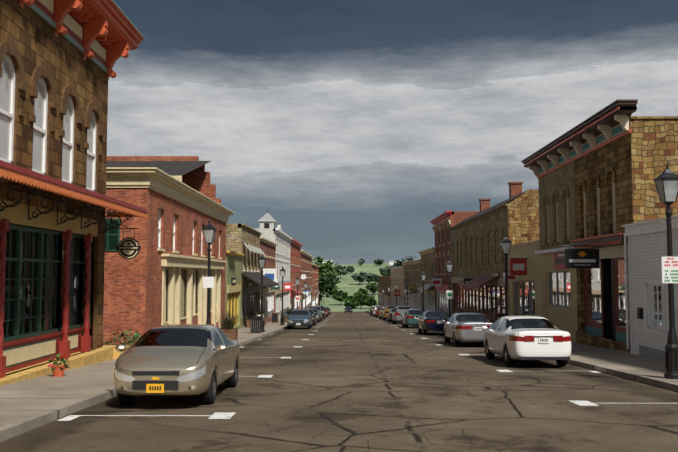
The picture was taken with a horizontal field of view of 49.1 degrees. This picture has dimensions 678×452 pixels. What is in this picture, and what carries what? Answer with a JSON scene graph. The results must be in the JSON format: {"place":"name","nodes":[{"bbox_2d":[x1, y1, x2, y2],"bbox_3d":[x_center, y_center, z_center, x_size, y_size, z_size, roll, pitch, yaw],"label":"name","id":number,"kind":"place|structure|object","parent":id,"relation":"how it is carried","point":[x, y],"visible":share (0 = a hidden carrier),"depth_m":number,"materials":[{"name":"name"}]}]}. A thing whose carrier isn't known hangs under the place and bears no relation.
{"place":"outdoors","nodes":[
{"label":"outdoors","id":0,"kind":"place"},
{"bbox_2d":[250,316,261,332],"bbox_3d":[-4.979,5.924,44.549,0.660,1.000,0.660,0,-4,0],"label":"trash bin","id":1,"kind":"object","parent":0,"point":[256,325],"visible":0.96,"depth_m":44.25,"materials":[{"name":"black metal"}]},
{"bbox_2d":[271,312,278,322],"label":"board","id":2,"kind":"object","parent":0,"point":[275,318],"visible":0.9,"depth_m":69.28,"materials":[{"name":"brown wood"}]},
{"bbox_2d":[0,311,677,451],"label":"ground","id":3,"kind":"structure","parent":0,"point":[366,381],"depth_m":13.37,"materials":[{"name":"grey asphalt"}]},
{"bbox_2d":[51,366,65,376],"bbox_3d":[-6.535,3.420,17.264,0.340,0.300,0.323,0,-4,0],"label":"flowerpot","id":4,"kind":"object","parent":3,"relation":"on","point":[57,372],"visible":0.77,"depth_m":17.16,"materials":[{"name":"ceramic"}]},
{"bbox_2d":[48,352,68,369],"bbox_3d":[-6.530,3.147,17.300,0.475,0.416,0.546,0,-4,0],"label":"plant","id":5,"kind":"object","parent":4,"relation":"on","point":[52,358],"visible":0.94,"depth_m":17.24,"materials":[{"name":"green plant"}]},
{"bbox_2d":[103,328,140,345],"bbox_3d":[-7.001,3.840,24.269,1.531,0.952,1.612,0,-4,0],"label":"alley shrub","id":6,"kind":"object","parent":3,"relation":"on","point":[135,336],"visible":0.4,"depth_m":24.19,"materials":[{"name":"green plant"}]},
{"bbox_2d":[114,324,239,403],"bbox_3d":[-3.099,2.680,14.918,2.083,1.401,4.710,0,-6,0],"label":"car","id":7,"kind":"object","parent":3,"relation":"on","point":[202,361],"visible":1,"depth_m":13.15,"materials":[{"name":"paint"}]},
{"bbox_2d":[202,218,215,324],"bbox_3d":[-4.924,2.159,28.063,0.500,4.980,0.500,0,-4,0],"label":"lamp","id":8,"kind":"object","parent":3,"relation":"on","point":[209,230],"visible":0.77,"depth_m":28.02,"materials":[{"name":"black metal"}]},
{"bbox_2d":[203,277,213,287],"bbox_3d":[-4.924,2.126,28.022,0.420,0.420,0.086,0,-4,0],"label":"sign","id":9,"kind":"object","parent":8,"relation":"attached to","point":[208,282],"visible":1,"depth_m":27.98,"materials":[{"name":"white paint"}]},
{"bbox_2d":[212,306,243,340],"bbox_3d":[-5.029,4.417,33.568,2.198,1.664,1.891,0,-4,0],"label":"planter","id":10,"kind":"object","parent":3,"relation":"on","point":[228,329],"visible":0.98,"depth_m":33.42,"materials":[{"name":"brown wood"}]},
{"bbox_2d":[246,306,258,327],"bbox_3d":[-6.620,6.766,55.552,2.207,1.666,1.951,0,-4,0],"label":"planter","id":11,"kind":"object","parent":3,"relation":"on","point":[249,320],"visible":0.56,"depth_m":55.29,"materials":[{"name":"brown wood"}]},
{"bbox_2d":[258,253,265,331],"bbox_3d":[-4.819,4.120,46.373,0.500,4.980,0.500,0,-4,0],"label":"lamp","id":12,"kind":"object","parent":3,"relation":"on","point":[262,259],"visible":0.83,"depth_m":46.31,"materials":[{"name":"black metal"}]},
{"bbox_2d":[256,308,268,325],"bbox_3d":[-6.608,7.346,61.141,2.102,1.694,2.031,-2,-4,28],"label":"planter","id":13,"kind":"object","parent":3,"relation":"on","point":[259,311],"visible":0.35,"depth_m":61.02,"materials":[{"name":"brown wood"}]},
{"bbox_2d":[280,267,285,324],"bbox_3d":[-4.729,5.814,62.195,0.500,4.980,0.500,0,-4,0],"label":"lamp","id":14,"kind":"object","parent":3,"relation":"on","point":[282,318],"visible":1,"depth_m":62.11,"materials":[{"name":"black metal"}]},
{"bbox_2d":[284,307,291,322],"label":"planter","id":15,"kind":"object","parent":3,"relation":"on","point":[288,313],"visible":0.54,"depth_m":71.24,"materials":[{"name":"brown wood"}]},
{"bbox_2d":[295,276,299,309],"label":"lamp","id":16,"kind":"object","parent":3,"relation":"on","point":[297,279],"visible":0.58,"depth_m":82.46,"materials":[{"name":"black metal"}]},
{"bbox_2d":[285,310,312,328],"bbox_3d":[-3.005,7.207,57.513,2.170,1.451,4.906,0,-6,0],"label":"car","id":17,"kind":"object","parent":3,"relation":"on","point":[299,318],"visible":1,"depth_m":55.53,"materials":[{"name":"paint"}]},
{"bbox_2d":[304,282,306,308],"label":"lamp","id":18,"kind":"object","parent":3,"relation":"on","point":[305,284],"visible":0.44,"depth_m":100.37,"materials":[{"name":"black metal"}]},
{"bbox_2d":[299,309,316,325],"bbox_3d":[-2.956,8.113,65.971,2.170,1.451,4.906,0,-6,0],"label":"black sedan car","id":19,"kind":"object","parent":3,"relation":"on","point":[311,311],"visible":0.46,"depth_m":64.78,"materials":[{"name":"paint"}]},
{"bbox_2d":[308,308,321,322],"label":"car","id":20,"kind":"object","parent":3,"relation":"on","point":[318,317],"visible":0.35,"depth_m":77.00,"materials":[{"name":"paint"}]},
{"bbox_2d":[308,306,323,320],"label":"car","id":21,"kind":"object","parent":3,"relation":"on","point":[318,308],"visible":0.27,"depth_m":84.62,"materials":[{"name":"paint"}]},
{"bbox_2d":[320,306,325,318],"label":"car","id":22,"kind":"object","parent":3,"relation":"on","point":[324,310],"visible":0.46,"depth_m":99.08,"materials":[{"name":"paint"}]},
{"bbox_2d":[344,307,352,312],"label":"car","id":23,"kind":"object","parent":3,"relation":"on","point":[348,309],"visible":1,"depth_m":171.70,"materials":[{"name":"black paint"}]},
{"bbox_2d":[372,306,383,316],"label":"car","id":24,"kind":"object","parent":3,"relation":"on","point":[375,308],"visible":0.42,"depth_m":118.00,"materials":[{"name":"paint"}]},
{"bbox_2d":[374,308,381,316],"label":"red car","id":25,"kind":"object","parent":3,"relation":"on","point":[377,312],"visible":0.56,"depth_m":109.70,"materials":[{"name":"paint"}]},
{"bbox_2d":[378,308,383,318],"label":"dark car","id":26,"kind":"object","parent":3,"relation":"on","point":[381,314],"visible":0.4,"depth_m":96.56,"materials":[{"name":"grey paint"}]},
{"bbox_2d":[381,306,395,319],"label":"car","id":27,"kind":"object","parent":3,"relation":"on","point":[386,309],"visible":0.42,"depth_m":87.16,"materials":[{"name":"paint"}]},
{"bbox_2d":[386,308,393,321],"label":"black car","id":28,"kind":"object","parent":3,"relation":"on","point":[389,316],"visible":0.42,"depth_m":78.12,"materials":[{"name":"paint"}]},
{"bbox_2d":[395,282,397,305],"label":"lamp","id":29,"kind":"object","parent":3,"relation":"on","point":[396,285],"visible":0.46,"depth_m":103.77,"materials":[{"name":"black metal"}]},
{"bbox_2d":[390,306,411,323],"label":"car","id":30,"kind":"object","parent":3,"relation":"on","point":[396,313],"visible":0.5,"depth_m":69.41,"materials":[{"name":"paint"}]},
{"bbox_2d":[405,278,409,305],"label":"lamp","id":31,"kind":"object","parent":3,"relation":"on","point":[407,282],"visible":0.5,"depth_m":86.37,"materials":[{"name":"black metal"}]},
{"bbox_2d":[400,309,423,327],"bbox_3d":[6.058,7.423,59.645,2.120,1.482,4.500,0,-6,0],"label":"car","id":32,"kind":"object","parent":3,"relation":"on","point":[409,318],"visible":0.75,"depth_m":57.59,"materials":[{"name":"paint"}]},
{"bbox_2d":[421,271,425,310],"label":"lamp","id":33,"kind":"object","parent":3,"relation":"on","point":[423,275],"visible":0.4,"depth_m":69.05,"materials":[{"name":"black metal"}]},
{"bbox_2d":[416,311,449,334],"bbox_3d":[5.981,6.010,46.309,2.170,1.451,4.900,0,-6,0],"label":"navy sedan","id":34,"kind":"object","parent":3,"relation":"on","point":[429,321],"visible":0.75,"depth_m":44.26,"materials":[{"name":"paint"}]},
{"bbox_2d":[446,259,452,316],"bbox_3d":[7.774,4.744,52.172,0.500,4.980,0.500,0,-4,0],"label":"lamp","id":35,"kind":"object","parent":3,"relation":"on","point":[449,264],"visible":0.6,"depth_m":52.12,"materials":[{"name":"black metal"}]},
{"bbox_2d":[446,290,452,298],"bbox_3d":[7.774,4.820,52.123,0.450,0.600,0.089,0,-4,0],"label":"lamp sign","id":36,"kind":"object","parent":35,"relation":"attached to","point":[449,294],"visible":1,"depth_m":52.08,"materials":[{"name":"white paint"}]},
{"bbox_2d":[441,312,493,345],"bbox_3d":[5.910,4.682,33.870,2.170,1.460,4.900,0,-6,0],"label":"silver sedan","id":37,"kind":"object","parent":3,"relation":"on","point":[462,327],"visible":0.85,"depth_m":32.07,"materials":[{"name":"paint"}]},
{"bbox_2d":[499,234,511,315],"bbox_3d":[7.670,2.794,33.962,0.500,4.980,0.500,0,-4,0],"label":"lamp","id":38,"kind":"object","parent":3,"relation":"on","point":[505,243],"visible":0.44,"depth_m":33.92,"materials":[{"name":"black metal"}]},
{"bbox_2d":[481,316,570,365],"bbox_3d":[5.800,3.555,23.343,2.170,1.460,4.900,0,-6,0],"label":"white sedan car","id":39,"kind":"object","parent":3,"relation":"on","point":[510,339],"visible":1,"depth_m":21.22,"materials":[{"name":"paint"}]},
{"bbox_2d":[653,162,677,378],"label":"lamp","id":40,"kind":"object","parent":3,"relation":"on","point":[666,182],"visible":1,"depth_m":16.87,"materials":[{"name":"black metal"}]},
{"bbox_2d":[270,284,431,296],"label":"awnings","id":41,"kind":"object","parent":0,"point":[426,287],"visible":0.65,"depth_m":89.62,"materials":[{"name":"red fabric"}]},
{"bbox_2d":[320,262,403,311],"bbox_3d":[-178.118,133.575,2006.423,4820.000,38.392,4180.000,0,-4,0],"label":"terrain","id":42,"kind":"structure","parent":0,"point":[333,305],"depth_m":623.31,"materials":[{"name":"green plant"}]},
{"bbox_2d":[0,0,147,385],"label":"stone building","id":43,"kind":"structure","parent":42,"relation":"on","point":[59,59],"depth_m":19.04,"materials":[{"name":"stone"}]},
{"bbox_2d":[107,218,140,258],"bbox_3d":[-6.715,0.389,23.118,1.085,1.290,0.074,0,-4,0],"label":"hanging sign","id":44,"kind":"object","parent":43,"relation":"hanging from","point":[128,248],"visible":1,"depth_m":23.07,"materials":[{"name":"black metal"}]},
{"bbox_2d":[106,156,226,327],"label":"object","id":45,"kind":"object","parent":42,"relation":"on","point":[125,172],"visible":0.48,"depth_m":38.60,"materials":[{"name":"beige paint"}]},
{"bbox_2d":[103,167,233,345],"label":"brick building","id":46,"kind":"structure","parent":42,"relation":"on","point":[180,213],"depth_m":28.87,"materials":[{"name":"red brick"}]},
{"bbox_2d":[225,234,245,328],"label":"olive building","id":47,"kind":"structure","parent":42,"relation":"on","point":[233,292],"depth_m":50.48,"materials":[{"name":"yellow paint"}]},
{"bbox_2d":[226,223,278,327],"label":"limestone building","id":48,"kind":"structure","parent":42,"relation":"on","point":[249,248],"depth_m":57.20,"materials":[{"name":"grey stone"}]},
{"bbox_2d":[260,237,277,322],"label":"brick building","id":49,"kind":"structure","parent":42,"relation":"on","point":[267,247],"depth_m":72.77,"materials":[{"name":"grey"}]},
{"bbox_2d":[253,228,292,319],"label":"white building","id":50,"kind":"structure","parent":42,"relation":"on","point":[280,238],"depth_m":88.05,"materials":[{"name":"white paint"}]},
{"bbox_2d":[258,209,281,229],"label":"cupola","id":51,"kind":"object","parent":50,"relation":"on","point":[267,220],"visible":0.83,"depth_m":84.28,"materials":[{"name":"white paint"}]},
{"bbox_2d":[290,238,302,309],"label":"red building","id":52,"kind":"structure","parent":42,"relation":"on","point":[296,245],"depth_m":112.38,"materials":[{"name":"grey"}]},
{"bbox_2d":[300,250,313,308],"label":"brick building","id":53,"kind":"structure","parent":42,"relation":"on","point":[306,263],"depth_m":145.13,"materials":[{"name":"red brick"}]},
{"bbox_2d":[298,273,461,287],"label":"overhead wires","id":54,"kind":"object","parent":53,"relation":"attached to","point":[378,281],"visible":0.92,"depth_m":111.85,"materials":[{"name":"black metal"}]},
{"bbox_2d":[312,263,319,305],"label":"brick building","id":55,"kind":"structure","parent":42,"relation":"on","point":[315,271],"depth_m":194.77,"materials":[{"name":"red"}]},
{"bbox_2d":[312,257,341,305],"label":"tree","id":56,"kind":"object","parent":42,"relation":"on","point":[326,270],"visible":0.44,"depth_m":257.73,"materials":[{"name":"green plant"}]},
{"bbox_2d":[331,290,348,304],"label":"valley tree","id":57,"kind":"object","parent":42,"relation":"on","point":[340,297],"visible":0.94,"depth_m":449.06,"materials":[{"name":"green plant"}]},
{"bbox_2d":[334,265,348,278],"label":"hill tree","id":58,"kind":"object","parent":42,"relation":"on","point":[343,270],"visible":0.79,"depth_m":684.02,"materials":[{"name":"green plant"}]},
{"bbox_2d":[345,266,353,273],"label":"hill tree","id":59,"kind":"object","parent":42,"relation":"on","point":[350,269],"visible":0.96,"depth_m":748.87,"materials":[{"name":"green plant"}]},
{"bbox_2d":[344,295,360,310],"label":"valley tree","id":60,"kind":"object","parent":42,"relation":"on","point":[351,301],"visible":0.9,"depth_m":377.15,"materials":[{"name":"green plant"}]},
{"bbox_2d":[350,271,367,284],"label":"hill tree","id":61,"kind":"object","parent":42,"relation":"on","point":[362,277],"visible":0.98,"depth_m":626.95,"materials":[{"name":"green plant"}]},
{"bbox_2d":[353,291,367,308],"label":"valley tree","id":62,"kind":"object","parent":42,"relation":"on","point":[360,296],"visible":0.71,"depth_m":414.98,"materials":[{"name":"green plant"}]},
{"bbox_2d":[358,258,364,265],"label":"hill tree","id":63,"kind":"object","parent":42,"relation":"on","point":[361,261],"visible":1,"depth_m":885.80,"materials":[{"name":"green plant"}]},
{"bbox_2d":[356,288,368,295],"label":"valley tree","id":64,"kind":"object","parent":42,"relation":"on","point":[363,290],"visible":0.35,"depth_m":498.94,"materials":[{"name":"green plant"}]},
{"bbox_2d":[312,259,416,265],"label":"farm buildings","id":65,"kind":"structure","parent":42,"relation":"on","point":[391,262],"depth_m":901.74,"materials":[{"name":"white paint"}]},
{"bbox_2d":[361,295,376,306],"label":"valley tree","id":66,"kind":"object","parent":42,"relation":"on","point":[366,301],"visible":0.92,"depth_m":412.01,"materials":[{"name":"green plant"}]},
{"bbox_2d":[364,273,376,282],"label":"hill tree","id":67,"kind":"object","parent":42,"relation":"on","point":[371,277],"visible":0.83,"depth_m":634.09,"materials":[{"name":"green plant"}]},
{"bbox_2d":[366,282,378,294],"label":"valley tree","id":68,"kind":"object","parent":42,"relation":"on","point":[373,288],"visible":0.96,"depth_m":537.88,"materials":[{"name":"green plant"}]},
{"bbox_2d":[373,259,382,264],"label":"hill tree","id":69,"kind":"object","parent":42,"relation":"on","point":[377,261],"visible":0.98,"depth_m":893.77,"materials":[{"name":"green plant"}]},
{"bbox_2d":[379,268,387,275],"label":"hill tree","id":70,"kind":"object","parent":42,"relation":"on","point":[381,272],"visible":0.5,"depth_m":703.23,"materials":[{"name":"green plant"}]},
{"bbox_2d":[377,276,390,307],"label":"stone building","id":71,"kind":"structure","parent":42,"relation":"on","point":[384,298],"depth_m":183.16,"materials":[{"name":"stone"}]},
{"bbox_2d":[378,264,391,283],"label":"conifer tree","id":72,"kind":"object","parent":42,"relation":"on","point":[388,270],"visible":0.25,"depth_m":443.58,"materials":[{"name":"green plant"}]},
{"bbox_2d":[389,266,403,305],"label":"yellow building","id":73,"kind":"structure","parent":42,"relation":"on","point":[397,273],"depth_m":139.08,"materials":[{"name":"beige paint"}]},
{"bbox_2d":[395,258,403,266],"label":"conifer tree","id":74,"kind":"object","parent":42,"relation":"on","point":[399,263],"visible":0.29,"depth_m":418.68,"materials":[{"name":"green plant"}]},
{"bbox_2d":[402,259,420,308],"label":"cream building","id":75,"kind":"structure","parent":42,"relation":"on","point":[412,270],"depth_m":108.61,"materials":[{"name":"grey"}]},
{"bbox_2d":[418,247,434,311],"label":"tan building","id":76,"kind":"structure","parent":42,"relation":"on","point":[428,261],"depth_m":88.85,"materials":[{"name":"brick"}]},
{"bbox_2d":[430,211,479,315],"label":"red building","id":77,"kind":"structure","parent":42,"relation":"on","point":[444,222],"depth_m":75.21,"materials":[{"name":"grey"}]},
{"bbox_2d":[449,182,539,321],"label":"limestone building","id":78,"kind":"structure","parent":42,"relation":"on","point":[477,255],"depth_m":52.51,"materials":[{"name":"brown stone"}]},
{"bbox_2d":[509,240,619,316],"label":"yellow building","id":79,"kind":"structure","parent":42,"relation":"on","point":[524,290],"depth_m":41.11,"materials":[{"name":"beige paint"}]},
{"bbox_2d":[231,271,517,295],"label":"signs","id":80,"kind":"object","parent":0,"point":[436,281],"visible":0.62,"depth_m":63.34,"materials":[{"name":"red"}]},
{"bbox_2d":[107,0,677,263],"label":"sky","id":81,"kind":"structure","parent":0,"point":[356,125],"materials":[{"name":"grey"}]},
{"bbox_2d":[521,99,677,359],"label":"building","id":82,"kind":"structure","parent":0,"point":[597,173],"depth_m":28.52,"materials":[{"name":"brown stone"}]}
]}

